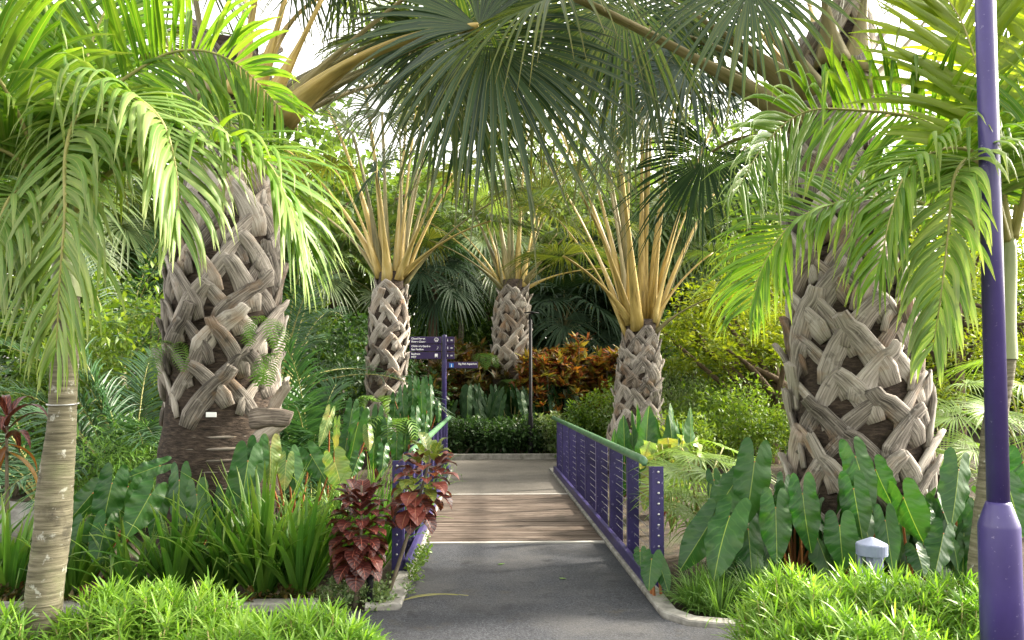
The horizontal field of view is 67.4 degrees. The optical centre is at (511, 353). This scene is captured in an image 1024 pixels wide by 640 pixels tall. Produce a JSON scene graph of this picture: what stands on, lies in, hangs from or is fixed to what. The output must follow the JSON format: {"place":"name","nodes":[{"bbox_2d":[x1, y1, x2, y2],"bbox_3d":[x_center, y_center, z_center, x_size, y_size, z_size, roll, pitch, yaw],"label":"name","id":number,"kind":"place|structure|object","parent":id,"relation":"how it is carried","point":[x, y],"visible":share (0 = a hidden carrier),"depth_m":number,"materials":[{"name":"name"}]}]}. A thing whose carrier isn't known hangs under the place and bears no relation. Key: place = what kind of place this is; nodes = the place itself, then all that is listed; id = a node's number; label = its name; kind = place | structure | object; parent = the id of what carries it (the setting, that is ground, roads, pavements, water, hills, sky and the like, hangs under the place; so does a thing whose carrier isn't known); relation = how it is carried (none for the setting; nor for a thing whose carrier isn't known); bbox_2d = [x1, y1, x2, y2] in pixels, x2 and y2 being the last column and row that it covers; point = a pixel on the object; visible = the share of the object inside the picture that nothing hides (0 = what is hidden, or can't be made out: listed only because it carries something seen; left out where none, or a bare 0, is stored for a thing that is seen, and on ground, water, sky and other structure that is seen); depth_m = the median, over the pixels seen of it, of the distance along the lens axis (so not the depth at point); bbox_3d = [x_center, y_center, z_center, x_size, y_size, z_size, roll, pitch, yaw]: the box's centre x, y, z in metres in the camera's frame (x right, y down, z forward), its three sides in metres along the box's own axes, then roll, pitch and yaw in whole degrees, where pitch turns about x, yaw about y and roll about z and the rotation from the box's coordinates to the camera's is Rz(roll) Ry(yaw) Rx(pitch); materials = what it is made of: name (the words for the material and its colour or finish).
{"place":"outdoors","nodes":[
{"label":"outdoors","id":0,"kind":"place"},
{"bbox_2d":[0,389,1023,618],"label":"ground","id":1,"kind":"structure","parent":0,"point":[671,554],"depth_m":8.31,"materials":[{"name":"soil"}]},
{"bbox_2d":[0,395,46,512],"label":"cordyline plant","id":2,"kind":"object","parent":1,"relation":"on","point":[9,407],"visible":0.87,"depth_m":6.42,"materials":[{"name":"red plant"}]},
{"bbox_2d":[0,382,81,495],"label":"garden shrub","id":3,"kind":"object","parent":1,"relation":"on","point":[32,437],"visible":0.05,"depth_m":11.12,"materials":[{"name":"green plant"}]},
{"bbox_2d":[0,494,91,598],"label":"strap leaf tuft","id":4,"kind":"object","parent":1,"relation":"on","point":[14,556],"visible":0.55,"depth_m":5.62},
{"bbox_2d":[13,513,126,598],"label":"strap leaf tuft","id":5,"kind":"object","parent":1,"relation":"on","point":[76,578],"visible":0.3,"depth_m":5.70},
{"bbox_2d":[0,293,141,471],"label":"garden shrub","id":6,"kind":"object","parent":1,"relation":"on","point":[34,383],"visible":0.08,"depth_m":12.91,"materials":[{"name":"green plant"}]},
{"bbox_2d":[0,379,160,500],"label":"feather palm","id":7,"kind":"object","parent":1,"relation":"on","point":[22,453],"visible":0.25,"depth_m":10.53,"materials":[{"name":"green plant"}]},
{"bbox_2d":[0,264,161,429],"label":"understorey bush","id":8,"kind":"object","parent":1,"relation":"on","point":[43,308],"visible":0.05,"depth_m":19.12,"materials":[{"name":"green plant"}]},
{"bbox_2d":[0,171,165,315],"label":"background fan palm","id":9,"kind":"object","parent":1,"relation":"on","point":[118,252],"visible":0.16,"depth_m":21.05,"materials":[{"name":"green plant"}]},
{"bbox_2d":[0,215,165,399],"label":"feather palm","id":10,"kind":"object","parent":1,"relation":"on","point":[21,308],"visible":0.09,"depth_m":14.55,"materials":[{"name":"green plant"}]},
{"bbox_2d":[17,252,163,453],"bbox_3d":[-6.145,0.315,12.148,2.888,3.720,2.973,0,-2,-2],"label":"garden shrub","id":11,"kind":"object","parent":1,"relation":"on","point":[116,328],"visible":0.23,"depth_m":11.68,"materials":[{"name":"green plant"}]},
{"bbox_2d":[29,408,160,537],"bbox_3d":[-4.014,1.371,8.228,1.942,1.618,1.733,1,-2,-15],"label":"garden shrub","id":12,"kind":"object","parent":1,"relation":"on","point":[136,459],"visible":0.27,"depth_m":8.04,"materials":[{"name":"green plant"}]},
{"bbox_2d":[66,456,171,579],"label":"paddle leaf plant","id":13,"kind":"object","parent":1,"relation":"on","point":[108,499],"visible":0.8,"depth_m":5.83,"materials":[{"name":"plant"}]},
{"bbox_2d":[67,511,173,598],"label":"strap leaf tuft","id":14,"kind":"object","parent":1,"relation":"on","point":[125,570],"visible":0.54,"depth_m":5.57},
{"bbox_2d":[68,471,247,591],"bbox_3d":[-2.564,1.376,5.775,1.318,0.970,1.342,0,-2,-2],"label":"strap leaf tuft","id":15,"kind":"object","parent":1,"relation":"on","point":[181,563],"visible":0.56,"depth_m":5.63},
{"bbox_2d":[0,598,318,613],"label":"kerb","id":16,"kind":"structure","parent":1,"relation":"on","point":[258,602],"depth_m":5.43,"materials":[{"name":"concrete"}]},
{"bbox_2d":[0,578,320,605],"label":"creeping plant","id":17,"kind":"object","parent":1,"relation":"on","point":[285,593],"visible":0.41,"depth_m":5.59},
{"bbox_2d":[0,306,324,513],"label":"feather palm","id":18,"kind":"object","parent":1,"relation":"on","point":[130,424],"visible":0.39,"depth_m":9.03,"materials":[{"name":"green plant"}]},
{"bbox_2d":[167,440,262,544],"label":"paddle leaf plant","id":19,"kind":"object","parent":1,"relation":"on","point":[189,497],"visible":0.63,"depth_m":5.96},
{"bbox_2d":[152,473,282,598],"bbox_3d":[-2.191,1.388,5.807,0.939,0.948,1.377,0,-2,-2],"label":"strap leaf tuft","id":20,"kind":"object","parent":1,"relation":"on","point":[230,583],"visible":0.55,"depth_m":5.68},
{"bbox_2d":[148,460,357,598],"bbox_3d":[-1.815,1.315,5.835,1.555,1.097,1.492,-2,-3,36],"label":"strap leaf tuft","id":21,"kind":"object","parent":1,"relation":"on","point":[264,581],"visible":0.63,"depth_m":5.64,"materials":[{"name":"plant"}]},
{"bbox_2d":[98,212,457,436],"bbox_3d":[-3.554,0.043,13.546,5.255,4.442,5.280,0,-2,-2],"label":"feather palm","id":22,"kind":"object","parent":1,"relation":"on","point":[291,311],"visible":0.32,"depth_m":13.25,"materials":[{"name":"green plant"}]},
{"bbox_2d":[103,69,464,372],"bbox_3d":[-8.493,-4.344,28.724,14.136,13.522,13.923,-1,-2,16],"label":"tree","id":23,"kind":"object","parent":1,"relation":"on","point":[317,131],"visible":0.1,"depth_m":27.32,"materials":[{"name":"green plant"}]},
{"bbox_2d":[214,466,382,597],"bbox_3d":[-1.637,1.344,5.659,1.325,1.026,1.252,0,-2,-2],"label":"strap leaf tuft","id":24,"kind":"object","parent":1,"relation":"on","point":[307,568],"visible":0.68,"depth_m":5.62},
{"bbox_2d":[247,433,351,529],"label":"paddle leaf plant","id":25,"kind":"object","parent":1,"relation":"on","point":[326,467],"visible":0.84,"depth_m":6.23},
{"bbox_2d":[279,334,353,507],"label":"feather palm","id":26,"kind":"object","parent":1,"relation":"on","point":[300,430],"visible":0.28,"depth_m":9.10,"materials":[{"name":"green plant"}]},
{"bbox_2d":[282,285,365,417],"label":"understorey bush","id":27,"kind":"object","parent":1,"relation":"on","point":[329,327],"visible":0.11,"depth_m":19.38,"materials":[{"name":"green plant"}]},
{"bbox_2d":[0,0,672,579],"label":"fan palm","id":28,"kind":"object","parent":1,"relation":"on","point":[216,406],"visible":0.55,"depth_m":6.51,"materials":[{"name":"green plant"}]},
{"bbox_2d":[283,203,392,334],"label":"background fan palm","id":29,"kind":"object","parent":1,"relation":"on","point":[335,296],"visible":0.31,"depth_m":25.14,"materials":[{"name":"green plant"}]},
{"bbox_2d":[318,404,373,500],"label":"paddle leaf plant","id":30,"kind":"object","parent":1,"relation":"on","point":[360,433],"visible":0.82,"depth_m":7.20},
{"bbox_2d":[300,570,417,612],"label":"creeping plant","id":31,"kind":"object","parent":1,"relation":"on","point":[377,587],"visible":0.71,"depth_m":5.67,"materials":[{"name":"green plant"}]},
{"bbox_2d":[326,479,396,607],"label":"croton shrub","id":32,"kind":"object","parent":1,"relation":"on","point":[355,569],"visible":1,"depth_m":5.57,"materials":[{"name":"red plant"}]},
{"bbox_2d":[305,305,419,433],"bbox_3d":[-3.327,0.631,17.249,2.591,3.459,2.918,1,-3,-26],"label":"garden shrub","id":33,"kind":"object","parent":1,"relation":"on","point":[346,328],"visible":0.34,"depth_m":16.88,"materials":[{"name":"green plant"}]},
{"bbox_2d":[0,543,744,639],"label":"footpath","id":34,"kind":"structure","parent":1,"relation":"on","point":[524,592],"depth_m":5.67,"materials":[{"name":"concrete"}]},
{"bbox_2d":[975,0,1023,639],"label":"lamp post","id":35,"kind":"object","parent":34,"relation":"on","point":[1000,578],"visible":0.89,"depth_m":3.95,"materials":[{"name":"metal"}]},
{"bbox_2d":[343,397,402,479],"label":"paddle leaf plant","id":36,"kind":"object","parent":1,"relation":"on","point":[379,455],"visible":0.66,"depth_m":11.16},
{"bbox_2d":[365,469,451,610],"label":"kerb","id":37,"kind":"structure","parent":1,"relation":"on","point":[397,602],"depth_m":5.80,"materials":[{"name":"concrete"}]},
{"bbox_2d":[391,416,450,577],"bbox_3d":[-1.100,1.549,10.575,0.187,1.065,8.175,0,-2,-2],"label":"railing","id":38,"kind":"object","parent":37,"relation":"on","point":[437,432],"visible":0.45,"depth_m":7.44,"materials":[{"name":"metal"}]},
{"bbox_2d":[389,375,441,451],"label":"paddle leaf plant","id":39,"kind":"object","parent":1,"relation":"on","point":[405,405],"visible":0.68,"depth_m":12.06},
{"bbox_2d":[268,49,565,468],"bbox_3d":[-2.163,-2.447,16.061,7.522,9.527,5.164,-2,-3,33],"label":"fan palm","id":40,"kind":"object","parent":1,"relation":"on","point":[389,328],"visible":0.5,"depth_m":14.88,"materials":[{"name":"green plant"}]},
{"bbox_2d":[384,432,459,598],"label":"croton shrub","id":41,"kind":"object","parent":1,"relation":"on","point":[414,515],"visible":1,"depth_m":5.82,"materials":[{"name":"red plant"}]},
{"bbox_2d":[364,226,496,394],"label":"background fan palm","id":42,"kind":"object","parent":1,"relation":"on","point":[438,282],"visible":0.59,"depth_m":22.07,"materials":[{"name":"green plant"}]},
{"bbox_2d":[410,335,477,464],"bbox_3d":[-1.237,0.920,13.913,1.230,2.520,0.137,0,-2,-2],"label":"signpost","id":43,"kind":"object","parent":1,"relation":"on","point":[425,343],"visible":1,"depth_m":13.90,"materials":[{"name":"metal"}]},
{"bbox_2d":[406,336,516,426],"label":"croton shrub","id":44,"kind":"object","parent":1,"relation":"on","point":[478,376],"visible":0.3,"depth_m":19.27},
{"bbox_2d":[428,413,497,453],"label":"shrub","id":45,"kind":"object","parent":1,"relation":"on","point":[454,434],"visible":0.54,"depth_m":17.00,"materials":[{"name":"green plant"}]},
{"bbox_2d":[448,384,491,445],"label":"paddle leaf plant","id":46,"kind":"object","parent":1,"relation":"on","point":[469,405],"visible":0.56,"depth_m":17.93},
{"bbox_2d":[407,288,537,396],"bbox_3d":[-2.110,-0.142,26.898,4.879,5.393,5.406,2,-3,-43],"label":"understorey bush","id":47,"kind":"object","parent":1,"relation":"on","point":[454,331],"visible":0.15,"depth_m":25.86,"materials":[{"name":"green plant"}]},
{"bbox_2d":[449,415,526,453],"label":"shrub","id":48,"kind":"object","parent":1,"relation":"on","point":[499,445],"visible":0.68,"depth_m":16.94,"materials":[{"name":"green plant"}]},
{"bbox_2d":[411,202,572,376],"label":"background fan palm","id":49,"kind":"object","parent":1,"relation":"on","point":[484,253],"visible":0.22,"depth_m":26.78,"materials":[{"name":"green plant"}]},
{"bbox_2d":[357,111,651,419],"bbox_3d":[-0.137,-2.354,20.785,8.324,9.736,5.846,0,-2,-2],"label":"fan palm","id":50,"kind":"object","parent":1,"relation":"on","point":[510,330],"visible":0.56,"depth_m":20.07,"materials":[{"name":"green plant"}]},
{"bbox_2d":[446,459,565,493],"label":"footpath","id":51,"kind":"structure","parent":1,"relation":"on","point":[516,476],"depth_m":13.30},
{"bbox_2d":[489,383,536,422],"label":"paddle leaf plant","id":52,"kind":"object","parent":1,"relation":"on","point":[518,402],"visible":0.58,"depth_m":18.03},
{"bbox_2d":[425,493,604,544],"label":"boardwalk","id":53,"kind":"structure","parent":1,"relation":"on","point":[541,518],"depth_m":8.95,"materials":[{"name":"brown wood"}]},
{"bbox_2d":[493,413,549,452],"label":"shrub","id":54,"kind":"object","parent":1,"relation":"on","point":[537,443],"visible":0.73,"depth_m":16.94,"materials":[{"name":"green plant"}]},
{"bbox_2d":[446,129,613,326],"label":"tree","id":55,"kind":"object","parent":1,"relation":"on","point":[566,213],"visible":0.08,"depth_m":31.80,"materials":[{"name":"green plant"}]},
{"bbox_2d":[508,348,592,439],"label":"croton shrub","id":56,"kind":"object","parent":1,"relation":"on","point":[545,357],"visible":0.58,"depth_m":18.54,"materials":[{"name":"orange plant"}]},
{"bbox_2d":[484,264,621,383],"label":"background fan palm","id":57,"kind":"object","parent":1,"relation":"on","point":[560,326],"visible":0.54,"depth_m":22.48,"materials":[{"name":"green plant"}]},
{"bbox_2d":[545,399,612,457],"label":"shrub","id":58,"kind":"object","parent":1,"relation":"on","point":[578,419],"visible":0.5,"depth_m":16.64,"materials":[{"name":"green plant"}]},
{"bbox_2d":[549,332,615,411],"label":"croton shrub","id":59,"kind":"object","parent":1,"relation":"on","point":[576,346],"visible":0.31,"depth_m":19.10,"materials":[{"name":"orange plant"}]},
{"bbox_2d":[579,344,618,430],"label":"croton shrub","id":60,"kind":"object","parent":1,"relation":"on","point":[611,360],"visible":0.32,"depth_m":19.02,"materials":[{"name":"orange plant"}]},
{"bbox_2d":[532,205,673,330],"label":"background fan palm","id":61,"kind":"object","parent":1,"relation":"on","point":[582,263],"visible":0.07,"depth_m":26.17,"materials":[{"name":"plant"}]},
{"bbox_2d":[489,2,784,473],"bbox_3d":[2.897,-2.680,14.700,7.032,9.878,5.066,0,-2,-2],"label":"fan palm","id":62,"kind":"object","parent":1,"relation":"on","point":[639,302],"visible":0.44,"depth_m":14.04,"materials":[{"name":"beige plant"}]},
{"bbox_2d":[549,468,738,628],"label":"kerb","id":63,"kind":"structure","parent":1,"relation":"on","point":[665,609],"depth_m":5.50,"materials":[{"name":"concrete"}]},
{"bbox_2d":[551,416,663,592],"bbox_3d":[0.981,1.534,10.219,0.187,1.065,8.415,0,-2,-2],"label":"railing","id":64,"kind":"object","parent":63,"relation":"on","point":[580,470],"visible":0.88,"depth_m":8.01,"materials":[{"name":"metal"}]},
{"bbox_2d":[633,546,670,595],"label":"paddle leaf plant","id":65,"kind":"object","parent":1,"relation":"on","point":[654,567],"visible":0.98,"depth_m":5.64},
{"bbox_2d":[591,364,721,435],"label":"garden shrub","id":66,"kind":"object","parent":1,"relation":"on","point":[682,392],"visible":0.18,"depth_m":15.42,"materials":[{"name":"green plant"}]},
{"bbox_2d":[629,404,694,514],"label":"broad leaf plant","id":67,"kind":"object","parent":1,"relation":"on","point":[647,429],"visible":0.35,"depth_m":9.28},
{"bbox_2d":[639,434,705,531],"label":"broad leaf plant","id":68,"kind":"object","parent":1,"relation":"on","point":[648,448],"visible":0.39,"depth_m":8.38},
{"bbox_2d":[591,183,765,375],"bbox_3d":[5.363,-1.770,24.497,5.901,7.577,5.612,0,-2,-2],"label":"background fan palm","id":69,"kind":"object","parent":1,"relation":"on","point":[680,274],"visible":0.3,"depth_m":22.74,"materials":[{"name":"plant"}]},
{"bbox_2d":[630,410,726,470],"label":"garden shrub","id":70,"kind":"object","parent":1,"relation":"on","point":[699,424],"visible":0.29,"depth_m":12.75,"materials":[{"name":"green plant"}]},
{"bbox_2d":[583,101,791,364],"bbox_3d":[7.606,-3.341,27.284,11.696,11.358,11.874,-2,-3,41],"label":"tree","id":71,"kind":"object","parent":1,"relation":"on","point":[786,212],"visible":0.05,"depth_m":24.19,"materials":[{"name":"green plant"}]},
{"bbox_2d":[620,440,775,548],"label":"fan palm","id":72,"kind":"object","parent":1,"relation":"on","point":[687,476],"visible":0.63,"depth_m":6.81,"materials":[{"name":"green plant"}]},
{"bbox_2d":[396,0,1012,577],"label":"fan palm","id":73,"kind":"object","parent":1,"relation":"on","point":[846,368],"visible":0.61,"depth_m":6.61,"materials":[{"name":"green plant"}]},
{"bbox_2d":[672,571,745,627],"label":"grass tuft","id":74,"kind":"object","parent":1,"relation":"on","point":[715,604],"visible":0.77,"depth_m":5.31,"materials":[{"name":"green plant"}]},
{"bbox_2d":[661,376,774,469],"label":"garden shrub","id":75,"kind":"object","parent":1,"relation":"on","point":[682,405],"visible":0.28,"depth_m":14.34,"materials":[{"name":"green plant"}]},
{"bbox_2d":[659,275,787,463],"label":"golden green tree","id":76,"kind":"object","parent":1,"relation":"on","point":[696,330],"visible":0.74,"depth_m":15.70,"materials":[{"name":"green plant"}]},
{"bbox_2d":[678,437,771,584],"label":"paddle leaf plant","id":77,"kind":"object","parent":1,"relation":"on","point":[715,530],"visible":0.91,"depth_m":5.82,"materials":[{"name":"plant"}]},
{"bbox_2d":[681,372,789,471],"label":"garden shrub","id":78,"kind":"object","parent":1,"relation":"on","point":[768,430],"visible":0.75,"depth_m":13.37,"materials":[{"name":"green plant"}]},
{"bbox_2d":[706,509,780,588],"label":"paddle leaf plant","id":79,"kind":"object","parent":1,"relation":"on","point":[753,544],"visible":0.12,"depth_m":5.81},
{"bbox_2d":[759,471,820,576],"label":"paddle leaf plant","id":80,"kind":"object","parent":1,"relation":"on","point":[786,506],"visible":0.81,"depth_m":5.70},
{"bbox_2d":[771,517,844,588],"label":"paddle leaf plant","id":81,"kind":"object","parent":1,"relation":"on","point":[819,556],"visible":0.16,"depth_m":6.02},
{"bbox_2d":[684,211,945,362],"bbox_3d":[6.883,-0.510,17.652,5.852,5.888,5.150,0,-2,-2],"label":"golden green tree","id":82,"kind":"object","parent":1,"relation":"on","point":[772,285],"visible":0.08,"depth_m":17.55,"materials":[{"name":"green plant"}]},
{"bbox_2d":[689,0,1023,636],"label":"feather palm","id":83,"kind":"object","parent":1,"relation":"on","point":[945,139],"visible":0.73,"depth_m":4.96,"materials":[{"name":"green plant"}]},
{"bbox_2d":[824,436,900,583],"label":"paddle leaf plant","id":84,"kind":"object","parent":1,"relation":"on","point":[862,482],"visible":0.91,"depth_m":5.63,"materials":[{"name":"plant"}]},
{"bbox_2d":[855,537,887,602],"bbox_3d":[2.431,1.530,5.181,0.202,0.574,0.202,0,-2,-2],"label":"bollard light","id":85,"kind":"object","parent":1,"relation":"on","point":[872,549],"visible":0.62,"depth_m":5.12,"materials":[{"name":"white paint"}]},
{"bbox_2d":[862,492,959,593],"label":"paddle leaf plant","id":86,"kind":"object","parent":1,"relation":"on","point":[930,499],"visible":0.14,"depth_m":5.96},
{"bbox_2d":[887,477,954,589],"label":"paddle leaf plant","id":87,"kind":"object","parent":1,"relation":"on","point":[919,521],"visible":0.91,"depth_m":5.61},
{"bbox_2d":[926,486,975,582],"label":"paddle leaf plant","id":88,"kind":"object","parent":1,"relation":"on","point":[964,521],"visible":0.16,"depth_m":5.99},
{"bbox_2d":[909,207,1023,467],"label":"golden green tree","id":89,"kind":"object","parent":1,"relation":"on","point":[971,349],"visible":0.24,"depth_m":13.20,"materials":[{"name":"green plant"}]},
{"bbox_2d":[931,266,1023,432],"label":"understorey bush","id":90,"kind":"object","parent":1,"relation":"on","point":[1020,375],"visible":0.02,"depth_m":19.93,"materials":[{"name":"green plant"}]},
{"bbox_2d":[934,352,1023,486],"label":"fan palm","id":91,"kind":"object","parent":1,"relation":"on","point":[939,419],"visible":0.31,"depth_m":8.76,"materials":[{"name":"green plant"}]},
{"bbox_2d":[935,216,1023,418],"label":"golden green tree","id":92,"kind":"object","parent":1,"relation":"on","point":[1019,276],"visible":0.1,"depth_m":15.08,"materials":[{"name":"green plant"}]},
{"bbox_2d":[937,445,1023,589],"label":"paddle leaf plant","id":93,"kind":"object","parent":1,"relation":"on","point":[953,489],"visible":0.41,"depth_m":5.87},
{"bbox_2d":[1,0,1023,387],"label":"sky","id":94,"kind":"structure","parent":0,"point":[302,59],"materials":[{"name":"white"}]},
{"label":"ground bed","id":95,"kind":"structure","parent":0,"visible":0},
{"bbox_2d":[0,597,56,639],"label":"narrow leaf shrub","id":96,"kind":"object","parent":95,"relation":"on","point":[10,626],"visible":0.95,"depth_m":4.07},
{"bbox_2d":[34,568,229,639],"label":"narrow leaf shrub","id":97,"kind":"object","parent":95,"relation":"on","point":[111,614],"visible":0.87,"depth_m":4.11,"materials":[{"name":"plant"}]},
{"bbox_2d":[0,0,360,639],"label":"feather palm","id":98,"kind":"object","parent":95,"relation":"on","point":[75,123],"visible":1,"depth_m":3.95,"materials":[{"name":"green plant"}]},
{"bbox_2d":[130,565,260,639],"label":"narrow leaf shrub","id":99,"kind":"object","parent":95,"relation":"on","point":[203,592],"visible":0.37,"depth_m":4.34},
{"bbox_2d":[176,597,337,639],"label":"narrow leaf shrub","id":100,"kind":"object","parent":95,"relation":"on","point":[260,623],"visible":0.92,"depth_m":3.89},
{"bbox_2d":[263,594,394,639],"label":"narrow leaf shrub","id":101,"kind":"object","parent":95,"relation":"on","point":[340,628],"visible":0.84,"depth_m":4.09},
{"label":"ground bed","id":102,"kind":"structure","parent":0,"visible":0},
{"bbox_2d":[710,553,856,639],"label":"narrow leaf shrub","id":103,"kind":"object","parent":102,"relation":"on","point":[775,600],"visible":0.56,"depth_m":4.40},
{"bbox_2d":[741,594,973,639],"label":"narrow leaf shrub","id":104,"kind":"object","parent":102,"relation":"on","point":[871,628],"visible":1,"depth_m":4.02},
{"bbox_2d":[799,555,973,639],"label":"narrow leaf shrub","id":105,"kind":"object","parent":102,"relation":"on","point":[870,592],"visible":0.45,"depth_m":4.43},
{"bbox_2d":[880,565,979,639],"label":"narrow leaf shrub","id":106,"kind":"object","parent":102,"relation":"on","point":[968,615],"visible":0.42,"depth_m":4.33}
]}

